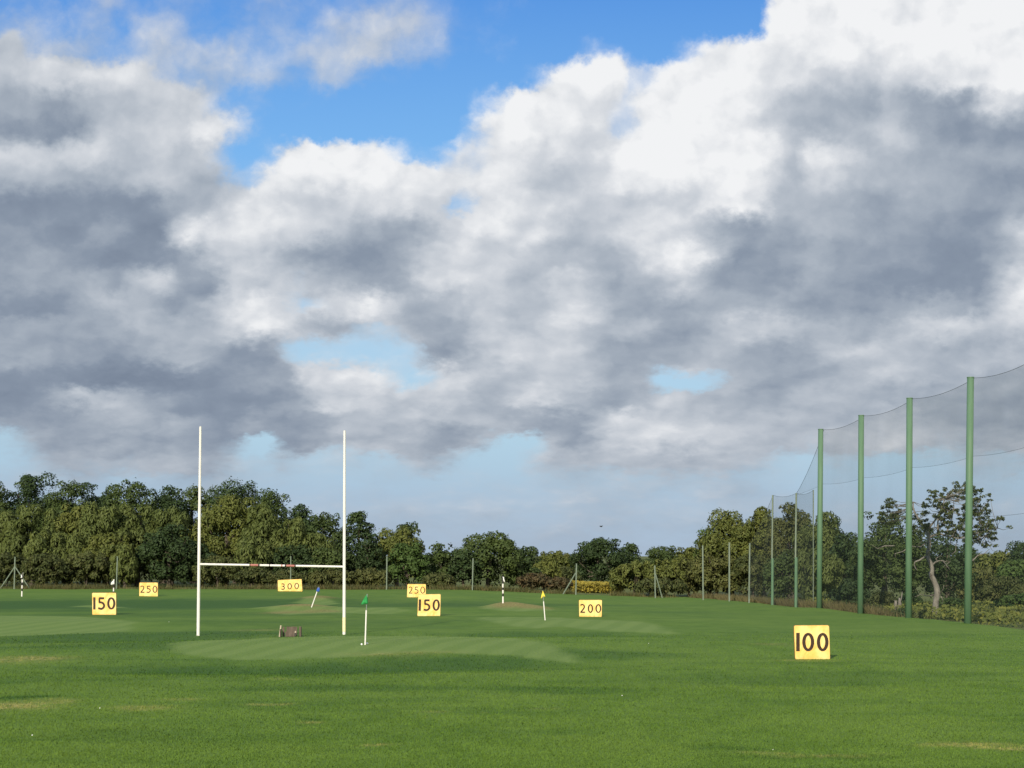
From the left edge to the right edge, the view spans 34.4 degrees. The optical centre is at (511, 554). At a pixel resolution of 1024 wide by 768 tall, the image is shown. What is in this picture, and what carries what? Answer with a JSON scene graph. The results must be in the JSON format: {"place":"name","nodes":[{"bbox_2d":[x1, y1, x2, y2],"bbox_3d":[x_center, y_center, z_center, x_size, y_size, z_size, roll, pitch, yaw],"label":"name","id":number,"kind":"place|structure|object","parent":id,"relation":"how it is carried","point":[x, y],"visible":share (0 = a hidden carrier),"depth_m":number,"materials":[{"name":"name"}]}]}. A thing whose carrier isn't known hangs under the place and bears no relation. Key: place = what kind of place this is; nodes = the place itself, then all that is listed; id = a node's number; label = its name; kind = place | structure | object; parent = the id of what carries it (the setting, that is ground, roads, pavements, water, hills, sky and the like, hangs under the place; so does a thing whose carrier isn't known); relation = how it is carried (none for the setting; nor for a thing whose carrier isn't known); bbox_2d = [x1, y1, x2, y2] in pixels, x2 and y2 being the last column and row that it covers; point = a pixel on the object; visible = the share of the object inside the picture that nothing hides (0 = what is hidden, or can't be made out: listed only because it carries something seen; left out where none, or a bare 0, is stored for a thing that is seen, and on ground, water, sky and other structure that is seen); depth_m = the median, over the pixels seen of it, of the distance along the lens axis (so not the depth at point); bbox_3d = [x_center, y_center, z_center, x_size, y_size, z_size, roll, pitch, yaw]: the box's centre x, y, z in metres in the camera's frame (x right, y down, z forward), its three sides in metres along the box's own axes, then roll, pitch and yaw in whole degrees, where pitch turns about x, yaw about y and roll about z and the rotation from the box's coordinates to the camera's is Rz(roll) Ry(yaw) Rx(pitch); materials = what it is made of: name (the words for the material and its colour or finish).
{"place":"outdoors","nodes":[
{"label":"outdoors","id":0,"kind":"place"},
{"bbox_2d":[0,556,1023,767],"bbox_3d":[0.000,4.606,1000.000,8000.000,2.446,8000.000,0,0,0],"label":"ground","id":1,"kind":"structure","parent":0,"point":[68,612],"depth_m":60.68,"materials":[{"name":"green plant"}]},
{"bbox_2d":[0,481,24,519],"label":"oak tree","id":2,"kind":"object","parent":1,"relation":"on","point":[6,508],"visible":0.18,"depth_m":217.93,"materials":[{"name":"green plant"}]},
{"bbox_2d":[0,551,26,586],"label":"thorn bush","id":3,"kind":"object","parent":1,"relation":"on","point":[6,557],"visible":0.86,"depth_m":194.93,"materials":[{"name":"green plant"}]},
{"bbox_2d":[0,511,27,572],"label":"willow tree","id":4,"kind":"object","parent":1,"relation":"on","point":[5,514],"visible":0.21,"depth_m":204.66,"materials":[{"name":"green plant"}]},
{"bbox_2d":[1,471,58,582],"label":"oak tree","id":5,"kind":"object","parent":1,"relation":"on","point":[29,492],"visible":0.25,"depth_m":221.25,"materials":[{"name":"green plant"}]},
{"bbox_2d":[0,504,65,586],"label":"willow tree","id":6,"kind":"object","parent":1,"relation":"on","point":[15,533],"visible":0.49,"depth_m":202.84,"materials":[{"name":"green plant"}]},
{"bbox_2d":[20,552,68,585],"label":"thorn bush","id":7,"kind":"object","parent":1,"relation":"on","point":[43,572],"visible":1,"depth_m":194.17,"materials":[{"name":"green plant"}]},
{"bbox_2d":[22,528,86,584],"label":"willow bush","id":8,"kind":"object","parent":1,"relation":"on","point":[59,543],"visible":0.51,"depth_m":198.77,"materials":[{"name":"green plant"}]},
{"bbox_2d":[33,480,90,583],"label":"oak tree","id":9,"kind":"object","parent":1,"relation":"on","point":[73,490],"visible":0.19,"depth_m":217.88,"materials":[{"name":"green plant"}]},
{"bbox_2d":[39,504,88,586],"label":"willow tree","id":10,"kind":"object","parent":1,"relation":"on","point":[69,523],"visible":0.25,"depth_m":204.82,"materials":[{"name":"green plant"}]},
{"bbox_2d":[62,550,111,585],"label":"thorn bush","id":11,"kind":"object","parent":1,"relation":"on","point":[73,562],"visible":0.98,"depth_m":196.13,"materials":[{"name":"green plant"}]},
{"bbox_2d":[78,482,120,582],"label":"oak tree","id":12,"kind":"object","parent":1,"relation":"on","point":[98,499],"visible":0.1,"depth_m":222.81,"materials":[{"name":"green plant"}]},
{"bbox_2d":[92,593,115,614],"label":"distance board","id":13,"kind":"object","parent":1,"relation":"on","point":[103,603],"visible":1,"depth_m":105.92,"materials":[{"name":"yellow wood"}]},
{"bbox_2d":[76,501,133,585],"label":"willow tree","id":14,"kind":"object","parent":1,"relation":"on","point":[94,523],"visible":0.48,"depth_m":201.88,"materials":[{"name":"green plant"}]},
{"bbox_2d":[82,532,134,585],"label":"willow bush","id":15,"kind":"object","parent":1,"relation":"on","point":[100,542],"visible":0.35,"depth_m":199.12,"materials":[{"name":"green plant"}]},
{"bbox_2d":[109,544,139,587],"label":"thorn bush","id":16,"kind":"object","parent":1,"relation":"on","point":[128,566],"visible":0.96,"depth_m":193.29,"materials":[{"name":"green plant"}]},
{"bbox_2d":[99,477,160,584],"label":"oak tree","id":17,"kind":"object","parent":1,"relation":"on","point":[132,495],"visible":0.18,"depth_m":217.29,"materials":[{"name":"green plant"}]},
{"bbox_2d":[114,502,163,585],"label":"willow tree","id":18,"kind":"object","parent":1,"relation":"on","point":[139,530],"visible":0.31,"depth_m":204.95,"materials":[{"name":"green plant"}]},
{"bbox_2d":[139,582,157,595],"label":"distance board","id":19,"kind":"object","parent":1,"relation":"on","point":[148,588],"visible":0.98,"depth_m":154.53,"materials":[{"name":"yellow wood"}]},
{"bbox_2d":[141,485,192,582],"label":"oak tree","id":20,"kind":"object","parent":1,"relation":"on","point":[166,502],"visible":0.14,"depth_m":221.31,"materials":[{"name":"green plant"}]},
{"bbox_2d":[135,522,201,585],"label":"holly tree","id":21,"kind":"object","parent":1,"relation":"on","point":[153,551],"visible":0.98,"depth_m":195.02,"materials":[{"name":"green plant"}]},
{"bbox_2d":[147,505,194,585],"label":"willow tree","id":22,"kind":"object","parent":1,"relation":"on","point":[173,514],"visible":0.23,"depth_m":203.58,"materials":[{"name":"green plant"}]},
{"bbox_2d":[172,485,212,582],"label":"oak tree","id":23,"kind":"object","parent":1,"relation":"on","point":[191,498],"visible":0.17,"depth_m":225.27,"materials":[{"name":"green plant"}]},
{"bbox_2d":[185,542,216,585],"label":"thorn bush","id":24,"kind":"object","parent":1,"relation":"on","point":[205,553],"visible":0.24,"depth_m":197.57,"materials":[{"name":"green plant"}]},
{"bbox_2d":[191,555,241,586],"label":"thorn bush","id":25,"kind":"object","parent":1,"relation":"on","point":[208,575],"visible":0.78,"depth_m":193.96,"materials":[{"name":"green plant"}]},
{"bbox_2d":[188,492,259,585],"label":"willow tree","id":26,"kind":"object","parent":1,"relation":"on","point":[229,511],"visible":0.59,"depth_m":202.53,"materials":[{"name":"green plant"}]},
{"bbox_2d":[196,476,280,582],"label":"oak tree","id":27,"kind":"object","parent":1,"relation":"on","point":[237,491],"visible":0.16,"depth_m":223.41,"materials":[{"name":"green plant"}]},
{"bbox_2d":[232,534,275,586],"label":"willow bush","id":28,"kind":"object","parent":1,"relation":"on","point":[252,550],"visible":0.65,"depth_m":196.05,"materials":[{"name":"green plant"}]},
{"bbox_2d":[234,567,275,585],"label":"thorn bush","id":29,"kind":"object","parent":1,"relation":"on","point":[259,575],"visible":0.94,"depth_m":191.99,"materials":[{"name":"green plant"}]},
{"bbox_2d":[241,501,279,585],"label":"willow tree","id":30,"kind":"object","parent":1,"relation":"on","point":[266,518],"visible":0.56,"depth_m":200.18,"materials":[{"name":"green plant"}]},
{"bbox_2d":[197,426,345,635],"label":"rugby posts","id":31,"kind":"object","parent":1,"relation":"on","point":[275,565],"visible":0.96,"depth_m":78.55,"materials":[{"name":"white metal"}]},
{"bbox_2d":[253,491,292,533],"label":"oak tree","id":32,"kind":"object","parent":1,"relation":"on","point":[269,499],"visible":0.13,"depth_m":219.85,"materials":[{"name":"green plant"}]},
{"bbox_2d":[266,569,307,586],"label":"thorn bush","id":33,"kind":"object","parent":1,"relation":"on","point":[283,574],"visible":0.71,"depth_m":191.02,"materials":[{"name":"green plant"}]},
{"bbox_2d":[278,579,301,590],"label":"distance board","id":34,"kind":"object","parent":1,"relation":"on","point":[291,585],"visible":0.98,"depth_m":176.94,"materials":[{"name":"yellow wood"}]},
{"bbox_2d":[270,516,313,571],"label":"willow tree","id":35,"kind":"object","parent":1,"relation":"on","point":[294,534],"visible":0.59,"depth_m":199.03,"materials":[{"name":"green plant"}]},
{"bbox_2d":[269,544,317,583],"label":"thorn bush","id":36,"kind":"object","parent":1,"relation":"on","point":[306,557],"visible":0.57,"depth_m":196.82,"materials":[{"name":"green plant"}]},
{"bbox_2d":[276,503,324,538],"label":"oak tree","id":37,"kind":"object","parent":1,"relation":"on","point":[304,515],"visible":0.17,"depth_m":215.13,"materials":[{"name":"green plant"}]},
{"bbox_2d":[303,532,338,586],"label":"willow tree","id":38,"kind":"object","parent":1,"relation":"on","point":[324,542],"visible":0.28,"depth_m":198.50,"materials":[{"name":"green plant"}]},
{"bbox_2d":[304,511,347,551],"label":"oak tree","id":39,"kind":"object","parent":1,"relation":"on","point":[327,522],"visible":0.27,"depth_m":211.34,"materials":[{"name":"green plant"}]},
{"bbox_2d":[307,547,346,575],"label":"thorn bush","id":40,"kind":"object","parent":1,"relation":"on","point":[331,556],"visible":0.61,"depth_m":195.20,"materials":[{"name":"green plant"}]},
{"bbox_2d":[304,569,358,586],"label":"thorn bush","id":41,"kind":"object","parent":1,"relation":"on","point":[324,577],"visible":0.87,"depth_m":190.76,"materials":[{"name":"green plant"}]},
{"bbox_2d":[0,582,678,597],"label":"dry grass","id":42,"kind":"structure","parent":1,"relation":"on","point":[335,587],"depth_m":187.55,"materials":[{"name":"brown plant"}]},
{"bbox_2d":[336,511,376,571],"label":"oak tree","id":43,"kind":"object","parent":1,"relation":"on","point":[359,519],"visible":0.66,"depth_m":205.21,"materials":[{"name":"green plant"}]},
{"bbox_2d":[355,533,383,587],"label":"oak tree","id":44,"kind":"object","parent":1,"relation":"on","point":[369,549],"visible":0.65,"depth_m":199.36,"materials":[{"name":"green plant"}]},
{"bbox_2d":[350,567,391,587],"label":"thorn bush","id":45,"kind":"object","parent":1,"relation":"on","point":[372,576],"visible":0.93,"depth_m":190.84,"materials":[{"name":"green plant"}]},
{"bbox_2d":[374,525,425,586],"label":"willow tree","id":46,"kind":"object","parent":1,"relation":"on","point":[388,542],"visible":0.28,"depth_m":205.20,"materials":[{"name":"green plant"}]},
{"bbox_2d":[383,542,433,585],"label":"hazel tree","id":47,"kind":"object","parent":1,"relation":"on","point":[411,559],"visible":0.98,"depth_m":193.13,"materials":[{"name":"green plant"}]},
{"bbox_2d":[407,584,425,596],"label":"distance board","id":48,"kind":"object","parent":1,"relation":"on","point":[414,590],"visible":0.95,"depth_m":153.43,"materials":[{"name":"yellow wood"}]},
{"bbox_2d":[417,594,440,615],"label":"distance board","id":49,"kind":"object","parent":1,"relation":"on","point":[429,604],"visible":0.98,"depth_m":103.27,"materials":[{"name":"yellow wood"}]},
{"bbox_2d":[423,541,453,575],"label":"oak tree","id":50,"kind":"object","parent":1,"relation":"on","point":[441,560],"visible":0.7,"depth_m":196.14,"materials":[{"name":"green plant"}]},
{"bbox_2d":[421,572,456,588],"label":"thorn bush","id":51,"kind":"object","parent":1,"relation":"on","point":[432,579],"visible":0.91,"depth_m":190.84,"materials":[{"name":"green plant"}]},
{"bbox_2d":[446,550,483,586],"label":"oak tree","id":52,"kind":"object","parent":1,"relation":"on","point":[465,560],"visible":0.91,"depth_m":194.34,"materials":[{"name":"green plant"}]},
{"bbox_2d":[452,530,523,587],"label":"oak tree","id":53,"kind":"object","parent":1,"relation":"on","point":[489,548],"visible":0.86,"depth_m":196.69,"materials":[{"name":"green plant"}]},
{"bbox_2d":[501,559,541,589],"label":"oak tree","id":54,"kind":"object","parent":1,"relation":"on","point":[525,570],"visible":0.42,"depth_m":199.13,"materials":[{"name":"green plant"}]},
{"bbox_2d":[514,546,540,574],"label":"oak tree","id":55,"kind":"object","parent":1,"relation":"on","point":[529,553],"visible":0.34,"depth_m":235.37,"materials":[{"name":"green plant"}]},
{"bbox_2d":[515,572,549,589],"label":"bramble","id":56,"kind":"object","parent":1,"relation":"on","point":[532,581],"visible":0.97,"depth_m":191.89,"materials":[{"name":"brown plant"}]},
{"bbox_2d":[531,559,562,589],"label":"willow bush","id":57,"kind":"object","parent":1,"relation":"on","point":[551,570],"visible":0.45,"depth_m":203.28,"materials":[{"name":"green plant"}]},
{"bbox_2d":[535,550,574,569],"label":"distant tree","id":58,"kind":"object","parent":1,"relation":"on","point":[560,558],"visible":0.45,"depth_m":261.02,"materials":[{"name":"green plant"}]},
{"bbox_2d":[545,576,572,592],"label":"bramble","id":59,"kind":"object","parent":1,"relation":"on","point":[557,582],"visible":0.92,"depth_m":191.13,"materials":[{"name":"brown plant"}]},
{"bbox_2d":[579,600,601,616],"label":"distance board","id":60,"kind":"object","parent":1,"relation":"on","point":[590,608],"visible":0.97,"depth_m":103.82,"materials":[{"name":"yellow wood"}]},
{"bbox_2d":[569,537,627,581],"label":"oak tree","id":61,"kind":"object","parent":1,"relation":"on","point":[590,553],"visible":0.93,"depth_m":234.03,"materials":[{"name":"green plant"}]},
{"bbox_2d":[572,580,624,592],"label":"yellow flowers","id":62,"kind":"object","parent":1,"relation":"on","point":[592,586],"visible":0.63,"depth_m":199.03,"materials":[{"name":"yellow plant"}]},
{"bbox_2d":[616,542,641,586],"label":"oak tree","id":63,"kind":"object","parent":1,"relation":"on","point":[631,552],"visible":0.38,"depth_m":239.51,"materials":[{"name":"green plant"}]},
{"bbox_2d":[607,559,657,593],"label":"willow bush","id":64,"kind":"object","parent":1,"relation":"on","point":[635,571],"visible":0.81,"depth_m":196.30,"materials":[{"name":"green plant"}]},
{"bbox_2d":[634,577,688,595],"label":"thorn bush","id":65,"kind":"object","parent":1,"relation":"on","point":[647,585],"visible":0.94,"depth_m":191.79,"materials":[{"name":"green plant"}]},
{"bbox_2d":[640,545,684,565],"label":"distant tree","id":66,"kind":"object","parent":1,"relation":"on","point":[654,554],"visible":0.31,"depth_m":261.49,"materials":[{"name":"green plant"}]},
{"bbox_2d":[649,559,687,594],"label":"willow bush","id":67,"kind":"object","parent":1,"relation":"on","point":[664,568],"visible":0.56,"depth_m":198.32,"materials":[{"name":"green plant"}]},
{"bbox_2d":[671,546,696,562],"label":"distant tree","id":68,"kind":"object","parent":1,"relation":"on","point":[689,553],"visible":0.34,"depth_m":249.23,"materials":[{"name":"green plant"}]},
{"bbox_2d":[673,557,704,596],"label":"willow bush","id":69,"kind":"object","parent":1,"relation":"on","point":[693,586],"visible":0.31,"depth_m":198.85,"materials":[{"name":"green plant"}]},
{"bbox_2d":[686,552,746,594],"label":"willow bush","id":70,"kind":"object","parent":1,"relation":"on","point":[715,568],"visible":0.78,"depth_m":195.74,"materials":[{"name":"green plant"}]},
{"bbox_2d":[695,507,760,594],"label":"willow tree","id":71,"kind":"object","parent":1,"relation":"on","point":[726,528],"visible":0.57,"depth_m":202.35,"materials":[{"name":"green plant"}]},
{"bbox_2d":[727,553,780,596],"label":"willow bush","id":72,"kind":"object","parent":1,"relation":"on","point":[756,568],"visible":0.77,"depth_m":195.15,"materials":[{"name":"green plant"}]},
{"bbox_2d":[734,506,787,596],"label":"willow tree","id":73,"kind":"object","parent":1,"relation":"on","point":[759,536],"visible":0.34,"depth_m":201.91,"materials":[{"name":"green plant"}]},
{"bbox_2d":[771,495,773,604],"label":"stepped pole","id":74,"kind":"object","parent":1,"relation":"on","point":[772,580],"visible":0.82,"depth_m":146.93,"materials":[{"name":"green metal"}]},
{"bbox_2d":[760,549,805,600],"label":"thorn bush","id":75,"kind":"object","parent":1,"relation":"on","point":[783,564],"visible":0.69,"depth_m":177.39,"materials":[{"name":"green plant"}]},
{"bbox_2d":[762,502,812,598],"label":"willow tree","id":76,"kind":"object","parent":1,"relation":"on","point":[781,541],"visible":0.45,"depth_m":195.22,"materials":[{"name":"green plant"}]},
{"bbox_2d":[794,493,797,606],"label":"stepped pole","id":77,"kind":"object","parent":1,"relation":"on","point":[796,585],"visible":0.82,"depth_m":135.93,"materials":[{"name":"green metal"}]},
{"bbox_2d":[689,591,917,616],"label":"reddish grass","id":78,"kind":"structure","parent":1,"relation":"on","point":[840,606],"depth_m":133.53,"materials":[{"name":"brown plant"}]},
{"bbox_2d":[793,625,829,658],"bbox_3d":[11.015,3.267,61.123,1.339,1.354,0.641,0,0,0],"label":"distance board","id":79,"kind":"object","parent":1,"relation":"on","point":[811,641],"visible":0.98,"depth_m":60.81,"materials":[{"name":"yellow wood"}]},
{"bbox_2d":[789,510,843,599],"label":"willow tree","id":80,"kind":"object","parent":1,"relation":"on","point":[805,539],"visible":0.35,"depth_m":189.21,"materials":[{"name":"green plant"}]},
{"bbox_2d":[792,546,846,600],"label":"willow bush","id":81,"kind":"object","parent":1,"relation":"on","point":[833,570],"visible":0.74,"depth_m":164.12,"materials":[{"name":"green plant"}]},
{"bbox_2d":[816,429,823,607],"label":"net pole","id":82,"kind":"object","parent":1,"relation":"on","point":[819,519],"visible":0.88,"depth_m":125.13,"materials":[{"name":"green metal"}]},
{"bbox_2d":[827,532,857,594],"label":"oak tree","id":83,"kind":"object","parent":1,"relation":"on","point":[844,541],"visible":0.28,"depth_m":169.44,"materials":[{"name":"green plant"}]},
{"bbox_2d":[827,578,870,606],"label":"thorn bush","id":84,"kind":"object","parent":1,"relation":"on","point":[849,589],"visible":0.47,"depth_m":135.40,"materials":[{"name":"green plant"}]},
{"bbox_2d":[857,415,863,613],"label":"net pole","id":85,"kind":"object","parent":1,"relation":"on","point":[860,600],"visible":0.88,"depth_m":114.42,"materials":[{"name":"green metal"}]},
{"bbox_2d":[846,537,886,595],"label":"oak tree","id":86,"kind":"object","parent":1,"relation":"on","point":[871,553],"visible":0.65,"depth_m":145.44,"materials":[{"name":"green plant"}]},
{"bbox_2d":[865,588,897,609],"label":"thorn bush","id":87,"kind":"object","parent":1,"relation":"on","point":[879,597],"visible":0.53,"depth_m":127.42,"materials":[{"name":"green plant"}]},
{"bbox_2d":[864,511,905,591],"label":"oak tree","id":88,"kind":"object","parent":1,"relation":"on","point":[883,533],"visible":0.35,"depth_m":149.51,"materials":[{"name":"green plant"}]},
{"bbox_2d":[905,397,912,617],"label":"net pole","id":89,"kind":"object","parent":1,"relation":"on","point":[909,461],"visible":0.84,"depth_m":103.43,"materials":[{"name":"green metal"}]},
{"bbox_2d":[885,523,933,596],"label":"oak tree","id":90,"kind":"object","parent":1,"relation":"on","point":[896,571],"visible":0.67,"depth_m":139.38,"materials":[{"name":"green plant"}]},
{"bbox_2d":[803,597,1023,627],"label":"meadow weeds","id":91,"kind":"object","parent":1,"relation":"on","point":[979,607],"visible":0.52,"depth_m":109.68,"materials":[{"name":"green plant"}]},
{"bbox_2d":[871,481,1012,611],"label":"half bare oak","id":92,"kind":"object","parent":1,"relation":"on","point":[988,527],"visible":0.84,"depth_m":115.88,"materials":[{"name":"green plant"}]},
{"bbox_2d":[918,530,981,600],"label":"oak tree","id":93,"kind":"object","parent":1,"relation":"on","point":[955,565],"visible":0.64,"depth_m":145.37,"materials":[{"name":"green plant"}]},
{"bbox_2d":[964,377,973,623],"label":"net pole","id":94,"kind":"object","parent":1,"relation":"on","point":[969,510],"visible":0.87,"depth_m":92.83,"materials":[{"name":"green metal"}]},
{"bbox_2d":[951,566,997,600],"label":"thorn bush","id":95,"kind":"object","parent":1,"relation":"on","point":[984,573],"visible":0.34,"depth_m":159.16,"materials":[{"name":"green plant"}]},
{"bbox_2d":[972,549,1010,575],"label":"thorn bush","id":96,"kind":"object","parent":1,"relation":"on","point":[995,561],"visible":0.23,"depth_m":169.30,"materials":[{"name":"green plant"}]},
{"bbox_2d":[973,575,1023,603],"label":"thorn bush","id":97,"kind":"object","parent":1,"relation":"on","point":[1002,584],"visible":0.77,"depth_m":148.98,"materials":[{"name":"green plant"}]},
{"bbox_2d":[990,593,1023,609],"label":"bramble","id":98,"kind":"object","parent":1,"relation":"on","point":[1012,600],"visible":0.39,"depth_m":127.47,"materials":[{"name":"green plant"}]},
{"bbox_2d":[993,559,1023,595],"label":"thorn bush","id":99,"kind":"object","parent":1,"relation":"on","point":[1012,569],"visible":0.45,"depth_m":164.22,"materials":[{"name":"green plant"}]},
{"bbox_2d":[1006,540,1023,560],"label":"distant tree","id":100,"kind":"object","parent":1,"relation":"on","point":[1016,554],"visible":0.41,"depth_m":239.47,"materials":[{"name":"green plant"}]},
{"bbox_2d":[0,0,1023,555],"label":"sky","id":101,"kind":"structure","parent":0,"point":[551,273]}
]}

